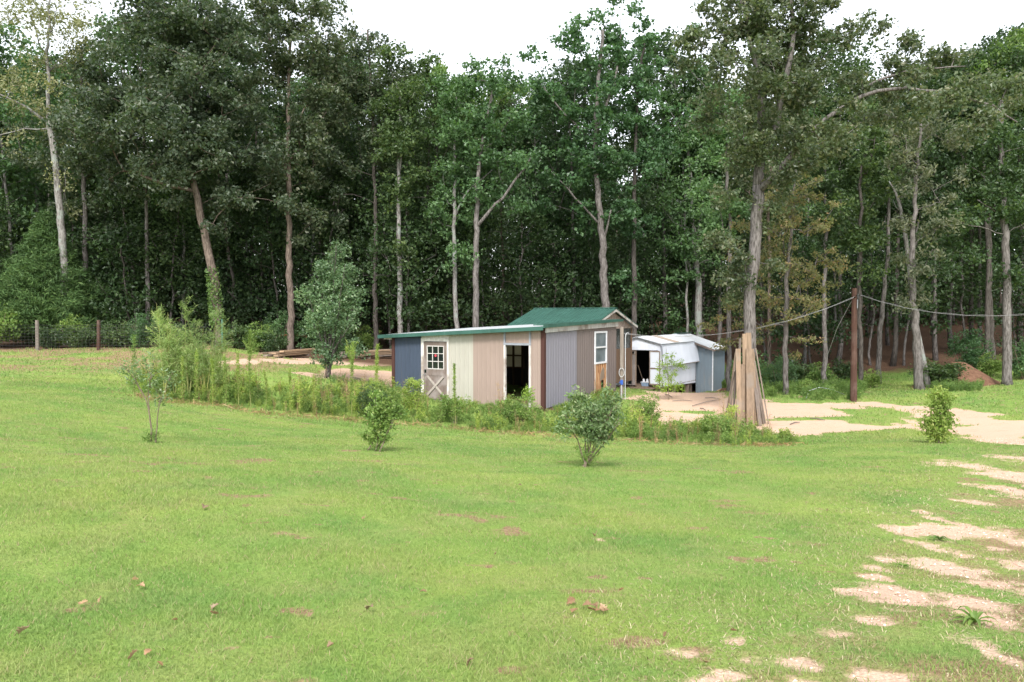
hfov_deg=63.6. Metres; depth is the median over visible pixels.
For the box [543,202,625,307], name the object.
understory tree
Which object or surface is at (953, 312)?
forest tree
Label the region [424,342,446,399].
door
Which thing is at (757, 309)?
understory tree
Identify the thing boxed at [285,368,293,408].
horseweed
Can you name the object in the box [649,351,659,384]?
door
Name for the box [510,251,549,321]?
understory tree
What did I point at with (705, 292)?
understory tree
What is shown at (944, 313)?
understory tree
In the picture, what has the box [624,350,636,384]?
door
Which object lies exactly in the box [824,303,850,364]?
drop cable
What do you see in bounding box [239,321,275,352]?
wood edge shrub
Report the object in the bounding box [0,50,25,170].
forest tree
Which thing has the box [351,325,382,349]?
wood edge shrub
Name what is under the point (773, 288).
understory tree
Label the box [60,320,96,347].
wood edge shrub
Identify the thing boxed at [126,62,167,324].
forest tree
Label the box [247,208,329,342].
understory tree
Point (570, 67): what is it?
forest tree
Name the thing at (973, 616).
rosette weed
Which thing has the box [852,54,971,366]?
forest tree
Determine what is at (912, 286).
tree
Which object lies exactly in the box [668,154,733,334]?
forest tree
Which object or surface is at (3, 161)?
forest tree
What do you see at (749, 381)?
leaning board
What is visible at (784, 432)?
bush
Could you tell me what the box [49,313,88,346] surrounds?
wood edge shrub
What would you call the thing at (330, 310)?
pear tree
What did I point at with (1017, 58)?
forest tree
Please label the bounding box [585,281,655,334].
understory tree
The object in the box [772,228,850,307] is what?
understory tree
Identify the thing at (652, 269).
understory tree
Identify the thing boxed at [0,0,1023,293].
sky
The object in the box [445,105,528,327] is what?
forest tree
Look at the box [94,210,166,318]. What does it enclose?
understory tree
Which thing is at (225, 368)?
horseweed
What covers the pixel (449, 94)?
tree
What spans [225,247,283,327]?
understory tree
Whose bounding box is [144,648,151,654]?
dead leaf
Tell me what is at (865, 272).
understory tree
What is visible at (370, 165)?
forest tree
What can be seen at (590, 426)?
lawn shrub
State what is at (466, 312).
understory tree
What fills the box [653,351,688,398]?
locust sapling
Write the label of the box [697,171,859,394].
young oak
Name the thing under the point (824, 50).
forest tree
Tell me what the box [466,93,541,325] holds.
forest tree
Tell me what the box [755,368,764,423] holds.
leaning board
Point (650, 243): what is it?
understory tree
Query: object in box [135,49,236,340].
forest tree
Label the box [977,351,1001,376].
wood edge shrub
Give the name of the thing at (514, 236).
forest tree
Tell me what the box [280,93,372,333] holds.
forest tree
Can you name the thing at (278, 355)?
lumber board
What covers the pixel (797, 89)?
oak tree
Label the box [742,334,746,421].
leaning board
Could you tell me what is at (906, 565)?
rosette weed
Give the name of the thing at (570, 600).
dead leaf
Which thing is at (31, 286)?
cedar tree
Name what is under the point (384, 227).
forest tree
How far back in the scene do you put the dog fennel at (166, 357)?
23.61 m
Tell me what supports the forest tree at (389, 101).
on the ground at (988, 428)
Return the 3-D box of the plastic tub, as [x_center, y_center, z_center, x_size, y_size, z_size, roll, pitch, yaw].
[6.750,2.163,41.675,0.440,0.220,0.370,1,2,30]
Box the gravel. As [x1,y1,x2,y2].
[673,437,1023,681]
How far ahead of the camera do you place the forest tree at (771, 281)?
76.36 m
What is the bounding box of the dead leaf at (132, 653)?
[127,649,136,658]
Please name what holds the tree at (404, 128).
on the ground at (988, 428)
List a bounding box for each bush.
[352,382,389,414]
[369,381,407,419]
[400,377,428,414]
[428,393,477,422]
[495,390,547,426]
[521,385,536,409]
[621,391,667,425]
[701,410,753,439]
[718,403,739,420]
[772,427,798,442]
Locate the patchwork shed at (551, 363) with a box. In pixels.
[377,319,623,411]
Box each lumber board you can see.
[274,352,312,356]
[279,348,314,351]
[282,350,313,353]
[358,352,391,355]
[361,349,389,351]
[364,351,391,353]
[372,354,391,356]
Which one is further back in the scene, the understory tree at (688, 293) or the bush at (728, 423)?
the understory tree at (688, 293)
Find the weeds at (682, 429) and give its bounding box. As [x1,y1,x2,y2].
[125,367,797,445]
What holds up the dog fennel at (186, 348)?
on the ground at (988, 428)
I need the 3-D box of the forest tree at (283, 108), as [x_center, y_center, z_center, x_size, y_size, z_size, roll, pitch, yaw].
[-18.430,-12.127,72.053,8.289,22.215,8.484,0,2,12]
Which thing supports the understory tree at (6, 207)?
on the ground at (988, 428)
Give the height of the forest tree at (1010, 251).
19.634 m
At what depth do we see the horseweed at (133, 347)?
23.13 m
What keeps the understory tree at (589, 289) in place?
on the ground at (988, 428)
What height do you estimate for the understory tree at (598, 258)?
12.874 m
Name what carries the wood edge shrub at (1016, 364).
on the ground at (988, 428)
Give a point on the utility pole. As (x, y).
(853, 365)
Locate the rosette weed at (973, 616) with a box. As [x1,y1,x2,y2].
[950,606,996,628]
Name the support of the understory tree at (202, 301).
on the ground at (988, 428)
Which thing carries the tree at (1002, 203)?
on the ground at (988, 428)
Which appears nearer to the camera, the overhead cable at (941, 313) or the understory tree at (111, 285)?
the overhead cable at (941, 313)
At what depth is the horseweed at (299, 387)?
23.82 m
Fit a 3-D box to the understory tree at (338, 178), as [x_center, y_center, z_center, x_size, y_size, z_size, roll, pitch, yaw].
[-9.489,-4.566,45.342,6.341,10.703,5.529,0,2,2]
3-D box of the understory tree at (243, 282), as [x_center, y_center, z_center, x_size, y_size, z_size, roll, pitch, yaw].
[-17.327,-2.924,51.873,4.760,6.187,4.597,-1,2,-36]
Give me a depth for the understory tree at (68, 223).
44.72 m
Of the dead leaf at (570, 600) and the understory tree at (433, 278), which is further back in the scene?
the understory tree at (433, 278)
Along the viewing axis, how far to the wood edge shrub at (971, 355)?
42.84 m
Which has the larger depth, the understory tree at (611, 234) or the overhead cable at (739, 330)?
the understory tree at (611, 234)
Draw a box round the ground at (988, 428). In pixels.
[0,294,1023,681]
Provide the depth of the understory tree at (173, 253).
43.48 m
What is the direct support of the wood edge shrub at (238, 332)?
on the ground at (988, 428)
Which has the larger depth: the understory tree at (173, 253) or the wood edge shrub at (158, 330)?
the understory tree at (173, 253)
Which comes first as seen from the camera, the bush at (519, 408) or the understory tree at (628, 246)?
the bush at (519, 408)
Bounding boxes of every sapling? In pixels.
[112,348,189,442]
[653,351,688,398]
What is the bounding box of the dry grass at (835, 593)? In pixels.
[552,448,1023,681]
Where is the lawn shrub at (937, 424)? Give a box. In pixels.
[917,384,959,442]
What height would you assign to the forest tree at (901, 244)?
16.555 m
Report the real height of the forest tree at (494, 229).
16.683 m
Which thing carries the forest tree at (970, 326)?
on the ground at (988, 428)
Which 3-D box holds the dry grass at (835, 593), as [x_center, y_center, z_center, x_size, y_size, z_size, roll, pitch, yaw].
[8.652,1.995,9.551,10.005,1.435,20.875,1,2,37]
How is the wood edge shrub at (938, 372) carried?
on the dirt mound
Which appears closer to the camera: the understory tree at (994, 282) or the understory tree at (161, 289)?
the understory tree at (161, 289)
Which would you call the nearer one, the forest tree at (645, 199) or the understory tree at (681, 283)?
the understory tree at (681, 283)
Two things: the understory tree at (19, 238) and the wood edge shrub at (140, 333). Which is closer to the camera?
the wood edge shrub at (140, 333)
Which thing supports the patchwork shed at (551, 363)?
on the ground at (988, 428)
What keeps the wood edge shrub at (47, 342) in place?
on the ground at (988, 428)
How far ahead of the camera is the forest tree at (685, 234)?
49.47 m
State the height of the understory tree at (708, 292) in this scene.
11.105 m
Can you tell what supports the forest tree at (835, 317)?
on the ground at (988, 428)
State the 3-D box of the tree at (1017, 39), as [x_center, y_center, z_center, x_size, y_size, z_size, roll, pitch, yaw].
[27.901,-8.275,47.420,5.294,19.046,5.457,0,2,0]
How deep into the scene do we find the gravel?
6.92 m
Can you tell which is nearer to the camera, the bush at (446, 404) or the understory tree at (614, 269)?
the bush at (446, 404)
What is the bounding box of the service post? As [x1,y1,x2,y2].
[619,327,626,398]
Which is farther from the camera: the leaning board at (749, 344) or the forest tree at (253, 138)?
the forest tree at (253, 138)
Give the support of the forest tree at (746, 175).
on the ground at (988, 428)
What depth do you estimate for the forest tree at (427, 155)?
53.83 m
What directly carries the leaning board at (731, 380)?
on the ground at (988, 428)
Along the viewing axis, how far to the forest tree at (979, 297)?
59.72 m
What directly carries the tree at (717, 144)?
on the ground at (988, 428)
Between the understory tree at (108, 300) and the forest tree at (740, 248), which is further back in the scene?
the forest tree at (740, 248)
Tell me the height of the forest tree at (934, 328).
17.840 m
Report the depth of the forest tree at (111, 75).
45.62 m
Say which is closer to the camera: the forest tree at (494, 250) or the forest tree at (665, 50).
the forest tree at (665, 50)
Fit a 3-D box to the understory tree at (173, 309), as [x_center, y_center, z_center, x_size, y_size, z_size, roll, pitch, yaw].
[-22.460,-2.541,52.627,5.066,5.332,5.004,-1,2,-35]
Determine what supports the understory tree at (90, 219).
on the ground at (988, 428)
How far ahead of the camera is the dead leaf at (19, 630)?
4.25 m
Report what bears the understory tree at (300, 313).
on the ground at (988, 428)
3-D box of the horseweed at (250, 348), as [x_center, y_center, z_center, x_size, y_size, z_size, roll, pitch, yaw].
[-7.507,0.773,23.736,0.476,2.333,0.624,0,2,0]
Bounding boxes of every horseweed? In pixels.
[129,335,137,395]
[178,357,185,401]
[191,349,199,402]
[209,358,216,405]
[222,354,229,405]
[234,352,241,403]
[241,329,258,406]
[262,370,269,409]
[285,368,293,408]
[295,382,302,409]
[311,374,317,412]
[345,340,358,414]
[373,344,379,389]
[451,363,456,423]
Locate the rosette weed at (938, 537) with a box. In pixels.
[929,535,948,540]
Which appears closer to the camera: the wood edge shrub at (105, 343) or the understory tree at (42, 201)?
the wood edge shrub at (105, 343)
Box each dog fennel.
[137,331,201,394]
[144,303,179,395]
[151,295,209,398]
[163,307,229,398]
[197,327,234,390]
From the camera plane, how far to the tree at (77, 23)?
40.61 m
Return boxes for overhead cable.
[628,297,853,336]
[861,295,1014,315]
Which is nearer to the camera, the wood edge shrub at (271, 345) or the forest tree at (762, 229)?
the wood edge shrub at (271, 345)
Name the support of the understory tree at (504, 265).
on the ground at (988, 428)
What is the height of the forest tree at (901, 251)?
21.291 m
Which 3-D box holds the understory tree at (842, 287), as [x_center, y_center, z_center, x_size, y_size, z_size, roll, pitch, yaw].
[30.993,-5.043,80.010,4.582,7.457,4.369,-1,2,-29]
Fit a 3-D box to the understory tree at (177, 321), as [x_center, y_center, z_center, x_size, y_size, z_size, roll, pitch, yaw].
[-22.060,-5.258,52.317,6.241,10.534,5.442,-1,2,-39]
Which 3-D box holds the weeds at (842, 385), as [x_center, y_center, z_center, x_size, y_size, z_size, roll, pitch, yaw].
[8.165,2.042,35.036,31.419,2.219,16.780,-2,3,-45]
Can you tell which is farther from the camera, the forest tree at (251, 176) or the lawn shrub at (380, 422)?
the forest tree at (251, 176)
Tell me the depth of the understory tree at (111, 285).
47.31 m
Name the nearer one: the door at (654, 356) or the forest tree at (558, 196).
the door at (654, 356)
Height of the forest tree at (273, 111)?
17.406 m
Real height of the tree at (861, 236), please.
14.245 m
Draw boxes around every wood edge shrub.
[0,300,31,347]
[31,322,71,348]
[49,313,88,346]
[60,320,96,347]
[90,320,124,347]
[100,317,137,347]
[125,312,157,347]
[147,318,189,346]
[219,318,258,349]
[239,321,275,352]
[254,326,290,351]
[262,309,297,350]
[294,318,324,348]
[332,334,361,351]
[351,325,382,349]
[725,350,770,384]
[762,356,800,385]
[788,358,816,381]
[796,378,815,392]
[805,361,837,382]
[827,356,865,380]
[863,368,884,387]
[906,357,972,381]
[944,327,994,368]
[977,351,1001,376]
[1001,335,1023,379]
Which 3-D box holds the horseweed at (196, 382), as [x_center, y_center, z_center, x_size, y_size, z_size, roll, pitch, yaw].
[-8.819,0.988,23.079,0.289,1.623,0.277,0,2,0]
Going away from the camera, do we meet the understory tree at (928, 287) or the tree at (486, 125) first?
the tree at (486, 125)
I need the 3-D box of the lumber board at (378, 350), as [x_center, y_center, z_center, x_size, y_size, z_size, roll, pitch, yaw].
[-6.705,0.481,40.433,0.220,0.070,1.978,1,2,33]
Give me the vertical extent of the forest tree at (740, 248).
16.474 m
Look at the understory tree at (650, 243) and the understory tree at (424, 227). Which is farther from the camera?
the understory tree at (650, 243)
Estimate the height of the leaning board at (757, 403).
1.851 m
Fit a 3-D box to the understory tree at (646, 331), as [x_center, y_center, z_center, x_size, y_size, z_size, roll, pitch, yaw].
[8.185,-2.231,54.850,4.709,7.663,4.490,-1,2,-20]
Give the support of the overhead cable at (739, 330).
attached to the utility pole
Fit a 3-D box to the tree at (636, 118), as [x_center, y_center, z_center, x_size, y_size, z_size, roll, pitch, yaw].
[7.236,-7.595,45.529,5.899,20.653,4.251,0,2,0]
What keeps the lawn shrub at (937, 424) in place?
on the ground at (988, 428)
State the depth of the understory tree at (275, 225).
43.38 m
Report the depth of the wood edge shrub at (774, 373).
40.95 m
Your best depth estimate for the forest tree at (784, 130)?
47.62 m
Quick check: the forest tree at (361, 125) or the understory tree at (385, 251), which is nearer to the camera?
the understory tree at (385, 251)
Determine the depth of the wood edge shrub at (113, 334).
38.21 m
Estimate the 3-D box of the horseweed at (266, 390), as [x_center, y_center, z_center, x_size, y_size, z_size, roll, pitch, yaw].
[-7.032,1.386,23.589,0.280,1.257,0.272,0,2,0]
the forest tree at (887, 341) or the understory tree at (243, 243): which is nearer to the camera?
the forest tree at (887, 341)
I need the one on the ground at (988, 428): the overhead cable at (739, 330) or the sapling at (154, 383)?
the sapling at (154, 383)
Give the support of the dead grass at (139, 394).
on the ground at (988, 428)
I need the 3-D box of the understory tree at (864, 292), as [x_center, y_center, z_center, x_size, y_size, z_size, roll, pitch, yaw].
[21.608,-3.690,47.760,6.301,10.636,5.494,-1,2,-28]
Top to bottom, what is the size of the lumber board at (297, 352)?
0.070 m
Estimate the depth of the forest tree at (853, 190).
57.03 m
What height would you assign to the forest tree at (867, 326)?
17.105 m
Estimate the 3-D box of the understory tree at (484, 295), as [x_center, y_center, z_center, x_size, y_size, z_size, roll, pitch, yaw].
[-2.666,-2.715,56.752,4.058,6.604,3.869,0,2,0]
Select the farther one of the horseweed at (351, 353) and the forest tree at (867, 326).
the forest tree at (867, 326)
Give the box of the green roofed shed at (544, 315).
[507,307,637,382]
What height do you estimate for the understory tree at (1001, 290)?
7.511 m
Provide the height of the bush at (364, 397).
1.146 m
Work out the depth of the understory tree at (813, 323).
46.95 m
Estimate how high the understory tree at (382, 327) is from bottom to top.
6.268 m
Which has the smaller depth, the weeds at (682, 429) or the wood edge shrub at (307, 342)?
the weeds at (682, 429)
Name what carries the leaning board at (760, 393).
on the ground at (988, 428)
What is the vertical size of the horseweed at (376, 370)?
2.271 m
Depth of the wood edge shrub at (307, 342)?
41.90 m
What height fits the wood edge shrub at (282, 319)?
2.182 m
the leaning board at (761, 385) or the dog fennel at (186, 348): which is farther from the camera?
the leaning board at (761, 385)
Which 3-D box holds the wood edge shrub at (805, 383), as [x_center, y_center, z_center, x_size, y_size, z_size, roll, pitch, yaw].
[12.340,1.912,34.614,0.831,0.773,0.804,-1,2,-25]
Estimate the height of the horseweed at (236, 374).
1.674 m
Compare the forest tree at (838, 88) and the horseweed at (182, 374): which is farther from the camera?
the forest tree at (838, 88)
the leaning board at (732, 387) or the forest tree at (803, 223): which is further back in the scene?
the forest tree at (803, 223)
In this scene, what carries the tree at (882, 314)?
on the ground at (988, 428)
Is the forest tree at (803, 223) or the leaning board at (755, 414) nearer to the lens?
the leaning board at (755, 414)
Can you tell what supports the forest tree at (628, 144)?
on the ground at (988, 428)
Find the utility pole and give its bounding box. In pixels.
[850,288,860,401]
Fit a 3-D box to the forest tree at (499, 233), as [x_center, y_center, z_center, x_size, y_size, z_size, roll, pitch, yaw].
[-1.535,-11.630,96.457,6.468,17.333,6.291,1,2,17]
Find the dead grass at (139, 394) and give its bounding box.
[116,391,807,446]
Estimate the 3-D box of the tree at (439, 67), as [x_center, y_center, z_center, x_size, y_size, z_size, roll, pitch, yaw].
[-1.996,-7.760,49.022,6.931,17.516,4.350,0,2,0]
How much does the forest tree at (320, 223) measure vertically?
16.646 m
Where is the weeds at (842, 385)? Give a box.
[299,363,984,400]
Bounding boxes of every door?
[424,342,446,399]
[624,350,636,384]
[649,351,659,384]
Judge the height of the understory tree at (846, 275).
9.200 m
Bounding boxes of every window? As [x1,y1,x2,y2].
[506,345,523,367]
[594,331,606,363]
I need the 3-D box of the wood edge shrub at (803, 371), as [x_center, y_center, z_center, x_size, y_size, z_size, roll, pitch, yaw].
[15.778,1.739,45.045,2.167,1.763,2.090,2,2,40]
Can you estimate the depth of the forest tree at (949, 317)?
54.90 m
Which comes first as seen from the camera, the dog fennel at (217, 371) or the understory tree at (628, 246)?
the dog fennel at (217, 371)
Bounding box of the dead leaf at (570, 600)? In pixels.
[567,596,574,603]
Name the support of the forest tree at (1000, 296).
on the ground at (988, 428)
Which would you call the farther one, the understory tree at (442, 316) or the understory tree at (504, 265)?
the understory tree at (504, 265)
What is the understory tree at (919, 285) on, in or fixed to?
on the ground at (988, 428)
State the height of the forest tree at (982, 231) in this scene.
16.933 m
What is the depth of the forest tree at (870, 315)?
78.01 m
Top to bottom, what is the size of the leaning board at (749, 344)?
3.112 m
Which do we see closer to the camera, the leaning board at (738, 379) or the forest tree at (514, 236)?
the leaning board at (738, 379)
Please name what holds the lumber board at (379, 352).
on the lumber board at (376, 353)
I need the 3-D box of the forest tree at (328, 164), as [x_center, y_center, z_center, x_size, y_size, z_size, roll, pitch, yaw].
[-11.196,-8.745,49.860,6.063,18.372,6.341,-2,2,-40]
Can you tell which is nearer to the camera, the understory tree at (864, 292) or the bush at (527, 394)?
the bush at (527, 394)
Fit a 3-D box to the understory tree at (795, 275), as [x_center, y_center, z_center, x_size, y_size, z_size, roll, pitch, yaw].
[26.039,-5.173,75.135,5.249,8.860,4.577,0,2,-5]
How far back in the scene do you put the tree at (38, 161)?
43.04 m
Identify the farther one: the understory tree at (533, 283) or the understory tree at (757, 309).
the understory tree at (533, 283)
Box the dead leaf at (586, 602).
[582,599,590,605]
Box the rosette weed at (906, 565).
[895,562,911,567]
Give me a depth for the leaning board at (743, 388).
27.68 m
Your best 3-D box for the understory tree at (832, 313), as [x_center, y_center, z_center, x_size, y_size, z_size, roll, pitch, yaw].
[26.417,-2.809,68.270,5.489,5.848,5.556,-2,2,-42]
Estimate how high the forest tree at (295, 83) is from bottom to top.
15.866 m
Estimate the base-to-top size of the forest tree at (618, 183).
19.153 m
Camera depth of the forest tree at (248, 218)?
61.95 m
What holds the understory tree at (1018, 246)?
on the ground at (988, 428)
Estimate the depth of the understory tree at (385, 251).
42.73 m
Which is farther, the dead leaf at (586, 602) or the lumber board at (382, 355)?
the lumber board at (382, 355)
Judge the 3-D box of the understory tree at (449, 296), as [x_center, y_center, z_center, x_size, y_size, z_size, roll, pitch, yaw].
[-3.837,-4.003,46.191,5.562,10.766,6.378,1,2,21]
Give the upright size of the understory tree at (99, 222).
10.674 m
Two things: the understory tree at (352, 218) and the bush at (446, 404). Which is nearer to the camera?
the bush at (446, 404)
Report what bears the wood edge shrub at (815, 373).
on the ground at (988, 428)
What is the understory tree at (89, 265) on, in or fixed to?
on the ground at (988, 428)
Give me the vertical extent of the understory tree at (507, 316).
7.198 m
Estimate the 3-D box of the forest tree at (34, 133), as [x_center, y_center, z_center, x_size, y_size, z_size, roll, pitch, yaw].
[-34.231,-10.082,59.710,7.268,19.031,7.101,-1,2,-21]
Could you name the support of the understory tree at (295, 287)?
on the ground at (988, 428)
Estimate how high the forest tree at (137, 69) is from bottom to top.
17.138 m
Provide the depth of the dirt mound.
38.56 m
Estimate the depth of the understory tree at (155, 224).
45.55 m
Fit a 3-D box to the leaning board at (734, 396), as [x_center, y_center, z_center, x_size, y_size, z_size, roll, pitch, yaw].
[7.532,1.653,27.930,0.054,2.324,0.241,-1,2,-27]
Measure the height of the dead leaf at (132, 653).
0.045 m
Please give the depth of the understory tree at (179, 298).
45.43 m
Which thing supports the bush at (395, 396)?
on the ground at (988, 428)
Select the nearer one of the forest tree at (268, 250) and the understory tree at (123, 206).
the understory tree at (123, 206)
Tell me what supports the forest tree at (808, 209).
on the ground at (988, 428)
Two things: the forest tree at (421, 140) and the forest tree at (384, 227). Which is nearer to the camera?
the forest tree at (421, 140)
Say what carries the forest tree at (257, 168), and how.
on the ground at (988, 428)
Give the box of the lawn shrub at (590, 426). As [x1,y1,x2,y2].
[549,383,628,467]
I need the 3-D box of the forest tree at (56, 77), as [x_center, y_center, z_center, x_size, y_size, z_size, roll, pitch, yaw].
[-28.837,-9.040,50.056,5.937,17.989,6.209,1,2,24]
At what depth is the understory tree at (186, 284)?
44.55 m
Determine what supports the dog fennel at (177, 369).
on the ground at (988, 428)
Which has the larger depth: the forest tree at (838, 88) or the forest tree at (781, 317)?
the forest tree at (781, 317)
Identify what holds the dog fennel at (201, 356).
on the ground at (988, 428)
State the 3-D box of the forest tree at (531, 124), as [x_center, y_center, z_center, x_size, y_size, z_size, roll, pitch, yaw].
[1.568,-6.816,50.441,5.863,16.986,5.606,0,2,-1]
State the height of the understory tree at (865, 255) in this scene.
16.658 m
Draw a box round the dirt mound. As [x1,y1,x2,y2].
[911,362,999,387]
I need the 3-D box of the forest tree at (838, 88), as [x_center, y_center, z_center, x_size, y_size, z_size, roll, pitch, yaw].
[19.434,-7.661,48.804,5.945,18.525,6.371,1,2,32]
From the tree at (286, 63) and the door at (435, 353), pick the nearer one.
the door at (435, 353)
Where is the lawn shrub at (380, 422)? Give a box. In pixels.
[357,387,410,451]
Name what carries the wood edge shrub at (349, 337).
on the ground at (988, 428)
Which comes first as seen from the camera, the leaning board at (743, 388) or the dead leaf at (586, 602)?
the dead leaf at (586, 602)
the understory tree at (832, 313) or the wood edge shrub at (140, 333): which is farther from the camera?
the understory tree at (832, 313)
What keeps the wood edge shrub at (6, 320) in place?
on the ground at (988, 428)
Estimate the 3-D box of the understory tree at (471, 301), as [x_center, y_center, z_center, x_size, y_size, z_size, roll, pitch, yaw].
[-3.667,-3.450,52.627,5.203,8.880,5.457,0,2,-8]
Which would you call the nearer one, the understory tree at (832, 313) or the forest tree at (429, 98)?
the forest tree at (429, 98)
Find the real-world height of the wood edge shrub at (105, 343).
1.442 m
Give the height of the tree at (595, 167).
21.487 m
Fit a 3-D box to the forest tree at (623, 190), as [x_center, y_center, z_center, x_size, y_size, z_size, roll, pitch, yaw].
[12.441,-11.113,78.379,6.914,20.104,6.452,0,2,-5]
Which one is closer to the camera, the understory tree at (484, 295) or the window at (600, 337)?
the window at (600, 337)
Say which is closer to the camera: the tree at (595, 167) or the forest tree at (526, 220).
the tree at (595, 167)
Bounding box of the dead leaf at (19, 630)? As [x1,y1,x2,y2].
[16,625,28,633]
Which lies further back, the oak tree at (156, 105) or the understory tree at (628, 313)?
the understory tree at (628, 313)
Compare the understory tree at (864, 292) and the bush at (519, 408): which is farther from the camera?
the understory tree at (864, 292)
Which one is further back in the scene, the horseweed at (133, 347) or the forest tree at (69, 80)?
the forest tree at (69, 80)
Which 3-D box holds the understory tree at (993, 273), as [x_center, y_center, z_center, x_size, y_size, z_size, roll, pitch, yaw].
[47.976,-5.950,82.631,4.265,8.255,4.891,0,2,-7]
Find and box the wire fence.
[0,319,222,349]
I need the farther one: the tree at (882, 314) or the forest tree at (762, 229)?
the forest tree at (762, 229)
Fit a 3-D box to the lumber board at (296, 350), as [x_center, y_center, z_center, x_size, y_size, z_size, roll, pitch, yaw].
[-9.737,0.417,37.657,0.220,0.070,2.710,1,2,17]
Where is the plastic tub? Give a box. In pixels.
[641,381,649,385]
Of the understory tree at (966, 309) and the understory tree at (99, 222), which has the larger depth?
the understory tree at (966, 309)
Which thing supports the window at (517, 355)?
in the patchwork shed at (551, 363)
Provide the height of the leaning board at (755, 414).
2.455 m
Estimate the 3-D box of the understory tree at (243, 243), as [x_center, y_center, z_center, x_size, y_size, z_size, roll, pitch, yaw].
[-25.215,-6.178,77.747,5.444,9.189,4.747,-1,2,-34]
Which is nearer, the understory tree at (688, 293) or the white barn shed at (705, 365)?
the white barn shed at (705, 365)
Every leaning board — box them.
[725,370,734,412]
[727,352,735,412]
[730,350,735,412]
[732,360,735,418]
[736,349,741,421]
[740,364,744,425]
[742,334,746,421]
[745,333,751,348]
[746,348,754,424]
[754,352,756,425]
[754,361,765,423]
[754,378,761,425]
[755,348,768,423]
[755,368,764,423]
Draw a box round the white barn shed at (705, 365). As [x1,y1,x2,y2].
[616,332,724,392]
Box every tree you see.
[0,0,104,345]
[0,17,70,283]
[0,39,143,341]
[0,40,88,259]
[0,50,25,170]
[0,165,34,274]
[0,168,90,253]
[0,181,31,280]
[0,210,128,344]
[0,220,32,333]
[2,50,96,240]
[2,69,74,198]
[26,192,117,329]
[39,52,116,257]
[40,0,298,345]
[59,12,170,328]
[64,153,155,291]
[66,162,172,322]
[74,6,199,341]
[76,222,171,343]
[78,195,141,271]
[79,197,175,325]
[81,245,144,317]
[87,247,137,338]
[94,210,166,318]
[119,178,224,323]
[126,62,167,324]
[132,271,189,324]
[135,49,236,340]
[138,180,216,331]
[150,197,228,339]
[154,250,227,342]
[162,210,245,341]
[167,66,273,328]
[167,256,206,330]
[176,224,258,343]
[197,8,275,338]
[201,89,262,286]
[203,41,307,325]
[205,247,272,330]
[206,272,270,338]
[209,86,271,290]
[211,166,325,329]
[222,199,318,336]
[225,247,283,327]
[226,0,369,349]
[229,235,258,278]
[230,92,307,330]
[246,166,304,284]
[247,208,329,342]
[257,245,339,340]
[261,76,308,322]
[265,73,360,311]
[277,45,371,334]
[279,164,385,350]
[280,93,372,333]
[293,238,370,377]
[294,250,376,353]
[295,141,366,333]
[303,12,423,349]
[304,55,403,333]
[305,205,394,350]
[322,175,432,348]
[323,280,385,341]
[333,53,411,337]
[348,164,459,332]
[354,120,415,332]
[362,211,461,347]
[363,38,446,332]
[365,258,395,330]
[367,64,441,328]
[378,281,438,331]
[379,290,414,345]
[381,72,482,331]
[385,212,427,331]
[392,110,474,329]
[393,207,468,329]
[395,177,500,327]
[403,210,495,330]
[404,93,492,328]
[416,71,500,328]
[418,251,462,329]
[421,62,533,329]
[426,205,525,326]
[426,219,494,328]
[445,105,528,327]
[448,255,497,326]
[449,52,554,326]
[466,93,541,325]
[479,149,525,317]
[479,199,573,324]
[480,179,517,318]
[480,192,516,276]
[480,249,533,325]
[484,240,525,320]
[491,278,514,325]
[492,91,583,314]
[498,131,546,316]
[498,177,528,283]
[508,237,561,310]
[509,222,597,319]
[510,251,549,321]
[512,53,629,307]
[515,91,591,306]
[516,0,645,307]
[516,121,587,231]
[517,58,602,306]
[531,249,588,307]
[538,47,653,300]
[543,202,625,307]
[547,235,621,307]
[564,200,615,304]
[565,173,610,303]
[579,253,658,335]
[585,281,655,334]
[586,215,661,314]
[590,234,676,333]
[594,15,700,337]
[601,144,637,296]
[606,199,701,334]
[608,252,669,336]
[609,180,666,286]
[609,185,683,306]
[612,127,669,284]
[615,21,714,334]
[628,136,689,333]
[641,123,728,334]
[641,231,726,341]
[644,22,736,337]
[645,227,684,300]
[653,66,742,334]
[664,0,1023,416]
[667,246,725,316]
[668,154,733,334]
[668,224,737,317]
[669,202,747,337]
[672,78,767,343]
[678,174,722,326]
[680,87,775,391]
[691,80,767,354]
[703,201,809,366]
[718,65,815,366]
[723,167,766,329]
[735,242,797,315]
[738,212,793,327]
[739,96,778,336]
[748,144,810,332]
[761,231,858,365]
[764,86,857,365]
[764,91,854,345]
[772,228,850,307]
[774,26,886,357]
[775,148,864,381]
[777,238,822,309]
[782,194,844,335]
[788,55,893,365]
[794,271,876,337]
[800,149,854,339]
[806,115,900,347]
[817,256,852,319]
[821,101,905,379]
[821,195,938,364]
[837,245,904,302]
[842,125,929,344]
[842,250,879,315]
[843,97,900,326]
[844,184,884,294]
[848,75,938,384]
[851,165,900,335]
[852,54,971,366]
[864,194,973,365]
[865,227,965,322]
[870,59,994,360]
[877,102,978,389]
[877,223,909,323]
[878,212,923,327]
[889,181,930,387]
[890,151,959,335]
[899,100,923,330]
[904,175,1019,352]
[917,91,1023,385]
[917,235,1000,323]
[919,59,1015,348]
[919,279,976,325]
[920,32,1023,358]
[920,58,1012,348]
[920,250,964,318]
[939,202,977,324]
[943,146,1018,343]
[945,21,1023,353]
[945,166,1014,314]
[953,27,1023,359]
[965,227,1023,356]
[975,245,1002,306]
[975,253,1010,309]
[983,217,1017,324]
[983,256,1016,312]
[992,215,1018,302]
[997,71,1023,298]
[1009,155,1023,332]

